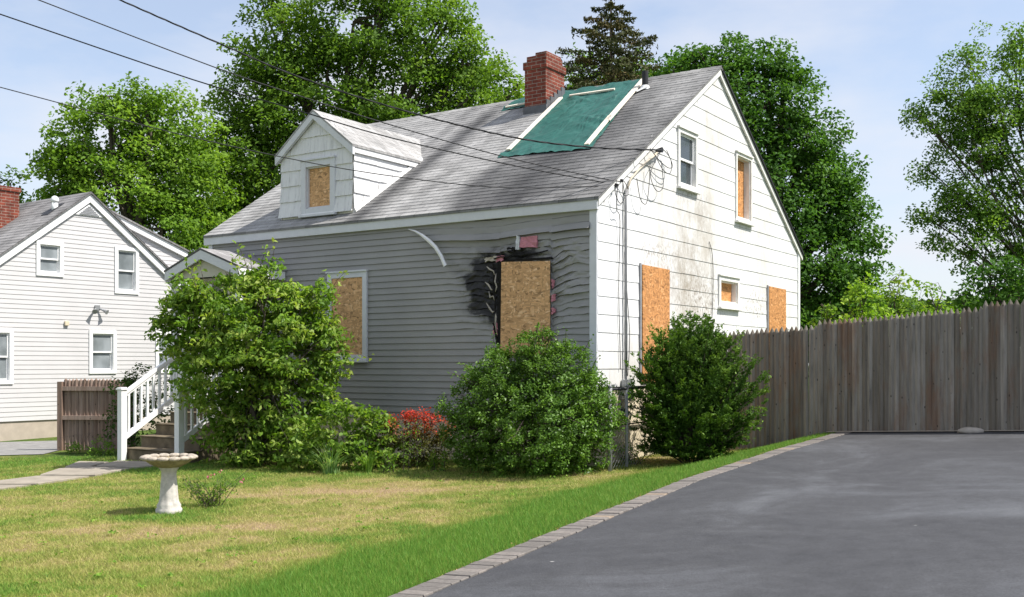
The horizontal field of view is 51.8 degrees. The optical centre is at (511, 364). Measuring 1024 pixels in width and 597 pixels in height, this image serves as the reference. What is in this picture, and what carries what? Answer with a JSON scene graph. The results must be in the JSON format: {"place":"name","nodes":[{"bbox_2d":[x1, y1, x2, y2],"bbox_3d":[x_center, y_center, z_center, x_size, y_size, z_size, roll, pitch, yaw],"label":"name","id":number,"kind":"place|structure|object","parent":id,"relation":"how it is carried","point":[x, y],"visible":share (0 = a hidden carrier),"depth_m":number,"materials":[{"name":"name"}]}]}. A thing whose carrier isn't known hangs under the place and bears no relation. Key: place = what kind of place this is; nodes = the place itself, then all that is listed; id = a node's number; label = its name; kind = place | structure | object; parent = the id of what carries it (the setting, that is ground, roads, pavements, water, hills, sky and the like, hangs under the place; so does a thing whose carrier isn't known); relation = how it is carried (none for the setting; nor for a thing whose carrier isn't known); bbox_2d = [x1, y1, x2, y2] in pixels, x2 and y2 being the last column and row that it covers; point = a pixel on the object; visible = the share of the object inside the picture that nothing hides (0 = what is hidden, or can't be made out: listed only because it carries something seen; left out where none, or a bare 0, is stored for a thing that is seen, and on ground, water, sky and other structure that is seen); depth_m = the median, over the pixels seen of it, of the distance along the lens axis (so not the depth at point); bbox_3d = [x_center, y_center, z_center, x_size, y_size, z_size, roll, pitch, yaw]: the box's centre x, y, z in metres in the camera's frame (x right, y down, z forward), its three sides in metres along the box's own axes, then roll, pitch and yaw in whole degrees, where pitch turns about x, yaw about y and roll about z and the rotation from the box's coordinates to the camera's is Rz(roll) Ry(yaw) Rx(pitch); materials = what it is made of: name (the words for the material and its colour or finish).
{"place":"outdoors","nodes":[
{"label":"outdoors","id":0,"kind":"place"},
{"bbox_2d":[0,441,56,454],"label":"neighbour driveway","id":1,"kind":"structure","parent":0,"point":[25,447],"depth_m":20.58,"materials":[{"name":"concrete"}]},
{"bbox_2d":[274,439,352,474],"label":"ornamental grass","id":2,"kind":"object","parent":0,"point":[331,465],"depth_m":14.97,"materials":[{"name":"green plant"}]},
{"bbox_2d":[0,366,808,596],"bbox_3d":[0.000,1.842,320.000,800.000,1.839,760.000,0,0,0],"label":"ground","id":3,"kind":"structure","parent":0,"point":[63,453],"depth_m":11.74,"materials":[{"name":"green plant"}]},
{"bbox_2d":[0,164,38,203],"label":"broadleaf tree","id":4,"kind":"object","parent":3,"relation":"on","point":[21,198],"visible":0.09,"depth_m":54.87,"materials":[{"name":"green plant"}]},
{"bbox_2d":[61,434,88,453],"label":"weed plant","id":5,"kind":"object","parent":3,"relation":"on","point":[79,446],"visible":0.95,"depth_m":19.21,"materials":[{"name":"green plant"}]},
{"bbox_2d":[0,461,154,489],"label":"walkway","id":6,"kind":"structure","parent":3,"relation":"on","point":[81,469],"depth_m":15.60,"materials":[{"name":"grey concrete"}]},
{"bbox_2d":[57,378,135,450],"bbox_3d":[-7.855,1.046,19.920,1.482,1.568,0.110,0,0,4],"label":"wooden fence","id":7,"kind":"object","parent":3,"relation":"on","point":[82,406],"visible":0.55,"depth_m":19.94,"materials":[{"name":"brown wood"}]},
{"bbox_2d":[84,431,116,455],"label":"weed plant","id":8,"kind":"object","parent":3,"relation":"on","point":[106,444],"visible":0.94,"depth_m":18.68,"materials":[{"name":"green plant"}]},
{"bbox_2d":[0,185,207,440],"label":"house","id":9,"kind":"structure","parent":3,"relation":"on","point":[84,284],"depth_m":23.95,"materials":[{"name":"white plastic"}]},
{"bbox_2d":[0,329,13,383],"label":"window","id":10,"kind":"structure","parent":9,"relation":"in","point":[6,335],"depth_m":22.64,"materials":[{"name":"white glass"}]},
{"bbox_2d":[36,240,63,276],"bbox_3d":[-10.304,-2.340,23.431,0.155,0.780,0.640,0,0,36],"label":"window","id":11,"kind":"structure","parent":9,"relation":"in","point":[49,254],"depth_m":23.44,"materials":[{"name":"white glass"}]},
{"bbox_2d":[89,330,116,373],"bbox_3d":[-9.539,-0.285,24.482,0.155,1.010,0.700,0,0,36],"label":"window","id":12,"kind":"structure","parent":9,"relation":"in","point":[102,343],"depth_m":24.50,"materials":[{"name":"clear glass"}]},
{"bbox_2d":[114,246,138,294],"bbox_3d":[-9.168,-2.215,24.988,0.155,1.110,0.640,0,0,36],"label":"window","id":13,"kind":"structure","parent":9,"relation":"in","point":[126,261],"depth_m":25.00,"materials":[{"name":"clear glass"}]},
{"bbox_2d":[155,331,170,372],"bbox_3d":[-8.508,-0.290,25.894,0.155,1.020,0.660,0,0,36],"label":"window","id":14,"kind":"structure","parent":9,"relation":"in","point":[157,357],"depth_m":25.71,"materials":[{"name":"white glass"}]},
{"bbox_2d":[21,71,248,254],"bbox_3d":[-12.036,-3.924,35.531,7.822,11.711,5.451,0,0,-39],"label":"oak tree","id":15,"kind":"object","parent":3,"relation":"on","point":[170,206],"visible":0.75,"depth_m":34.77,"materials":[{"name":"green plant"}]},
{"bbox_2d":[97,362,173,446],"bbox_3d":[-6.712,0.888,19.188,1.565,1.868,1.023,0,0,0],"label":"shrub","id":16,"kind":"object","parent":3,"relation":"on","point":[127,382],"visible":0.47,"depth_m":19.12,"materials":[{"name":"green plant"}]},
{"bbox_2d":[139,453,197,514],"bbox_3d":[-3.760,1.325,11.550,0.616,0.665,0.603,0,0,-17],"label":"bird bath","id":17,"kind":"object","parent":3,"relation":"on","point":[167,465],"visible":0.98,"depth_m":11.46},
{"bbox_2d":[179,470,247,506],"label":"rose plant","id":18,"kind":"object","parent":3,"relation":"on","point":[210,498],"visible":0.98,"depth_m":11.94,"materials":[{"name":"green plant"}]},
{"bbox_2d":[144,237,374,468],"bbox_3d":[-3.997,-0.054,16.391,2.754,3.790,2.502,0,0,37],"label":"leafy shrub","id":19,"kind":"object","parent":3,"relation":"on","point":[226,346],"visible":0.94,"depth_m":16.05,"materials":[{"name":"green plant"}]},
{"bbox_2d":[0,460,588,596],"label":"lawn weeds","id":20,"kind":"object","parent":3,"relation":"on","point":[170,574],"visible":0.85,"depth_m":9.97,"materials":[{"name":"green plant"}]},
{"bbox_2d":[263,412,326,471],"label":"garden plant","id":21,"kind":"object","parent":3,"relation":"on","point":[296,432],"visible":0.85,"depth_m":15.42,"materials":[{"name":"green plant"}]},
{"bbox_2d":[155,0,524,231],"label":"oak tree","id":22,"kind":"object","parent":3,"relation":"on","point":[253,176],"visible":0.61,"depth_m":38.23,"materials":[{"name":"green plant"}]},
{"bbox_2d":[301,393,389,470],"bbox_3d":[-2.454,1.091,15.461,1.323,1.346,0.921,0,0,0],"label":"garden plant","id":23,"kind":"object","parent":3,"relation":"on","point":[358,411],"visible":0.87,"depth_m":15.31,"materials":[{"name":"green plant"}]},
{"bbox_2d":[356,447,380,472],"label":"spiky plant","id":24,"kind":"object","parent":3,"relation":"on","point":[368,466],"visible":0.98,"depth_m":15.05,"materials":[{"name":"green plant"}]},
{"bbox_2d":[346,404,408,466],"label":"garden plant","id":25,"kind":"object","parent":3,"relation":"on","point":[381,423],"visible":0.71,"depth_m":15.46,"materials":[{"name":"green plant"}]},
{"bbox_2d":[376,447,400,471],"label":"weed","id":26,"kind":"object","parent":3,"relation":"on","point":[385,456],"visible":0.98,"depth_m":14.99,"materials":[{"name":"green plant"}]},
{"bbox_2d":[399,419,421,470],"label":"tall weed","id":27,"kind":"object","parent":3,"relation":"on","point":[404,446],"visible":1,"depth_m":15.13,"materials":[{"name":"green plant"}]},
{"bbox_2d":[372,404,455,467],"bbox_3d":[-1.454,1.082,15.612,1.299,1.028,0.783,0,0,0],"label":"red tipped bush","id":28,"kind":"object","parent":3,"relation":"on","point":[425,430],"visible":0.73,"depth_m":15.52,"materials":[{"name":"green plant"}]},
{"bbox_2d":[426,449,449,471],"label":"weed","id":29,"kind":"object","parent":3,"relation":"on","point":[434,461],"visible":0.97,"depth_m":14.99,"materials":[{"name":"green plant"}]},
{"bbox_2d":[116,51,803,465],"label":"house","id":30,"kind":"structure","parent":3,"relation":"on","point":[442,277],"depth_m":17.51,"materials":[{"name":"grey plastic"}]},
{"bbox_2d":[228,287,270,398],"bbox_3d":[-4.767,-0.430,19.102,1.080,2.140,0.045,0,0,34],"label":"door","id":31,"kind":"structure","parent":30,"relation":"in","point":[229,287],"depth_m":19.09,"materials":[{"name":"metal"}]},
{"bbox_2d":[0,87,597,187],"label":"overhead wire","id":32,"kind":"object","parent":30,"relation":"attached to","point":[291,158],"visible":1,"depth_m":14.65,"materials":[{"name":"rubber"}]},
{"bbox_2d":[0,14,603,182],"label":"overhead wire","id":33,"kind":"object","parent":30,"relation":"attached to","point":[293,108],"visible":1,"depth_m":14.71,"materials":[{"name":"rubber"}]},
{"bbox_2d":[39,0,620,181],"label":"overhead wire","id":34,"kind":"object","parent":30,"relation":"attached to","point":[317,101],"visible":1,"depth_m":14.72,"materials":[{"name":"rubber"}]},
{"bbox_2d":[325,269,368,361],"bbox_3d":[-2.757,-0.803,17.809,0.930,1.545,0.215,0,0,34],"label":"window","id":35,"kind":"structure","parent":30,"relation":"in","point":[353,299],"depth_m":17.69,"materials":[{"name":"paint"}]},
{"bbox_2d":[119,0,661,150],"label":"overhead wire","id":36,"kind":"object","parent":30,"relation":"attached to","point":[381,103],"visible":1,"depth_m":15.36,"materials":[{"name":"rubber"}]},
{"bbox_2d":[498,79,641,157],"bbox_3d":[0.666,-4.421,19.105,3.370,1.883,2.870,0,0,34],"label":"roof tarp","id":37,"kind":"object","parent":30,"relation":"on","point":[583,116],"visible":0.9,"depth_m":18.72,"materials":[{"name":"teal plastic"}]},
{"bbox_2d":[677,125,700,194],"bbox_3d":[2.922,-3.425,17.740,0.200,1.040,0.830,0,0,34],"label":"window","id":38,"kind":"structure","parent":30,"relation":"in","point":[687,139],"depth_m":17.81,"materials":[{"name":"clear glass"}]},
{"bbox_2d":[718,274,742,310],"bbox_3d":[3.932,-1.305,19.260,0.200,0.620,1.020,0,0,34],"label":"window","id":39,"kind":"structure","parent":30,"relation":"in","point":[728,286],"depth_m":19.38,"materials":[{"name":"white wood"}]},
{"bbox_2d":[735,150,754,226],"bbox_3d":[4.335,-3.300,19.869,0.202,1.330,0.860,0,0,34],"label":"window","id":40,"kind":"structure","parent":30,"relation":"in","point":[743,161],"depth_m":20.13,"materials":[{"name":"white wood"}]},
{"bbox_2d":[122,431,835,596],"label":"lush grass","id":41,"kind":"structure","parent":3,"relation":"on","point":[369,577],"depth_m":8.75,"materials":[{"name":"green plant"}]},
{"bbox_2d":[491,74,524,98],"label":"broadleaf tree","id":42,"kind":"object","parent":3,"relation":"on","point":[512,89],"visible":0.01,"depth_m":45.99,"materials":[{"name":"green plant"}]},
{"bbox_2d":[433,322,629,477],"bbox_3d":[0.257,0.574,14.550,2.430,2.303,2.370,0,0,-37],"label":"round bush","id":43,"kind":"object","parent":3,"relation":"on","point":[500,390],"visible":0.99,"depth_m":14.23,"materials":[{"name":"green plant"}]},
{"bbox_2d":[564,42,614,89],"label":"broadleaf tree","id":44,"kind":"object","parent":3,"relation":"on","point":[569,85],"visible":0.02,"depth_m":48.03,"materials":[{"name":"green plant"}]},
{"bbox_2d":[387,436,820,595],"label":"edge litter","id":45,"kind":"object","parent":3,"relation":"on","point":[589,516],"visible":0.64,"depth_m":9.46,"materials":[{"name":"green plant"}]},
{"bbox_2d":[555,0,660,89],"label":"spruce tree","id":46,"kind":"object","parent":3,"relation":"on","point":[617,72],"visible":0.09,"depth_m":43.33,"materials":[{"name":"green plant"}]},
{"bbox_2d":[204,286,1013,376],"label":"distant woods","id":47,"kind":"object","parent":3,"relation":"on","point":[949,299],"visible":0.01,"depth_m":87.83,"materials":[{"name":"green plant"}]},
{"bbox_2d":[389,432,852,596],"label":"driveway edging","id":48,"kind":"object","parent":3,"relation":"on","point":[439,583],"visible":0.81,"depth_m":8.82,"materials":[{"name":"stone"}]},
{"bbox_2d":[613,442,654,464],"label":"fence weed","id":49,"kind":"object","parent":3,"relation":"on","point":[629,455],"visible":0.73,"depth_m":15.27,"materials":[{"name":"green plant"}]},
{"bbox_2d":[616,47,658,76],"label":"broadleaf tree","id":50,"kind":"object","parent":3,"relation":"on","point":[640,61],"visible":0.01,"depth_m":49.24,"materials":[{"name":"green plant"}]},
{"bbox_2d":[608,384,667,470],"bbox_3d":[2.230,0.979,15.902,0.073,1.399,3.239,0,0,34],"label":"chain link fence","id":51,"kind":"object","parent":3,"relation":"on","point":[626,388],"visible":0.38,"depth_m":14.98,"materials":[{"name":"black metal"}]},
{"bbox_2d":[635,45,691,76],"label":"broadleaf tree","id":52,"kind":"object","parent":3,"relation":"on","point":[665,55],"visible":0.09,"depth_m":46.83,"materials":[{"name":"green plant"}]},
{"bbox_2d":[616,310,771,462],"bbox_3d":[2.579,0.324,15.173,2.276,2.227,1.787,0,0,0],"label":"evergreen bush","id":53,"kind":"object","parent":3,"relation":"on","point":[691,407],"visible":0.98,"depth_m":14.86,"materials":[{"name":"green plant"}]},
{"bbox_2d":[648,31,902,355],"bbox_3d":[8.287,-4.781,33.967,8.282,12.211,5.305,0,0,0],"label":"maple tree","id":54,"kind":"object","parent":3,"relation":"on","point":[829,211],"visible":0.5,"depth_m":33.30,"materials":[{"name":"green plant"}]},
{"bbox_2d":[806,302,862,333],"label":"bush","id":55,"kind":"object","parent":3,"relation":"on","point":[831,310],"visible":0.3,"depth_m":20.53,"materials":[{"name":"green plant"}]},
{"bbox_2d":[830,271,894,358],"bbox_3d":[7.020,-0.237,20.995,1.239,3.237,1.209,0,0,0],"label":"bush","id":56,"kind":"object","parent":3,"relation":"on","point":[859,286],"visible":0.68,"depth_m":20.89,"materials":[{"name":"green plant"}]},
{"bbox_2d":[715,299,1023,448],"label":"picket fence","id":57,"kind":"object","parent":3,"relation":"on","point":[951,370],"visible":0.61,"depth_m":15.99,"materials":[{"name":"wood"}]},
{"bbox_2d":[859,266,937,319],"bbox_3d":[8.414,-0.418,23.054,1.584,3.452,1.380,0,0,-43],"label":"bush","id":58,"kind":"object","parent":3,"relation":"on","point":[890,297],"visible":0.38,"depth_m":22.86,"materials":[{"name":"green plant"}]},
{"bbox_2d":[893,280,960,318],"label":"bush","id":59,"kind":"object","parent":3,"relation":"on","point":[931,295],"visible":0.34,"depth_m":21.98,"materials":[{"name":"green plant"}]},
{"bbox_2d":[898,20,1023,296],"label":"ash tree","id":60,"kind":"object","parent":3,"relation":"on","point":[979,130],"visible":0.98,"depth_m":26.85,"materials":[{"name":"green plant"}]},
{"bbox_2d":[946,250,1023,310],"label":"bush","id":61,"kind":"object","parent":3,"relation":"on","point":[1016,286],"visible":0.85,"depth_m":23.73,"materials":[{"name":"green plant"}]},
{"bbox_2d":[0,0,1023,365],"label":"sky","id":62,"kind":"structure","parent":0,"point":[872,55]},
{"bbox_2d":[426,431,1023,596],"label":"driveway","id":63,"kind":"structure","parent":0,"point":[897,514],"depth_m":8.16,"materials":[{"name":"grey asphalt"}]},
{"bbox_2d":[827,430,1023,431],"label":"driveway strip","id":64,"kind":"object","parent":63,"relation":"on","point":[921,430],"visible":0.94,"depth_m":15.71,"materials":[{"name":"grey concrete"}]},
{"bbox_2d":[957,427,983,432],"bbox_3d":[6.612,0.968,15.211,0.372,0.135,0.287,0,0,0],"label":"rock","id":65,"kind":"object","parent":63,"relation":"on","point":[970,430],"visible":0.71,"depth_m":15.11,"materials":[{"name":"stone"}]}
]}

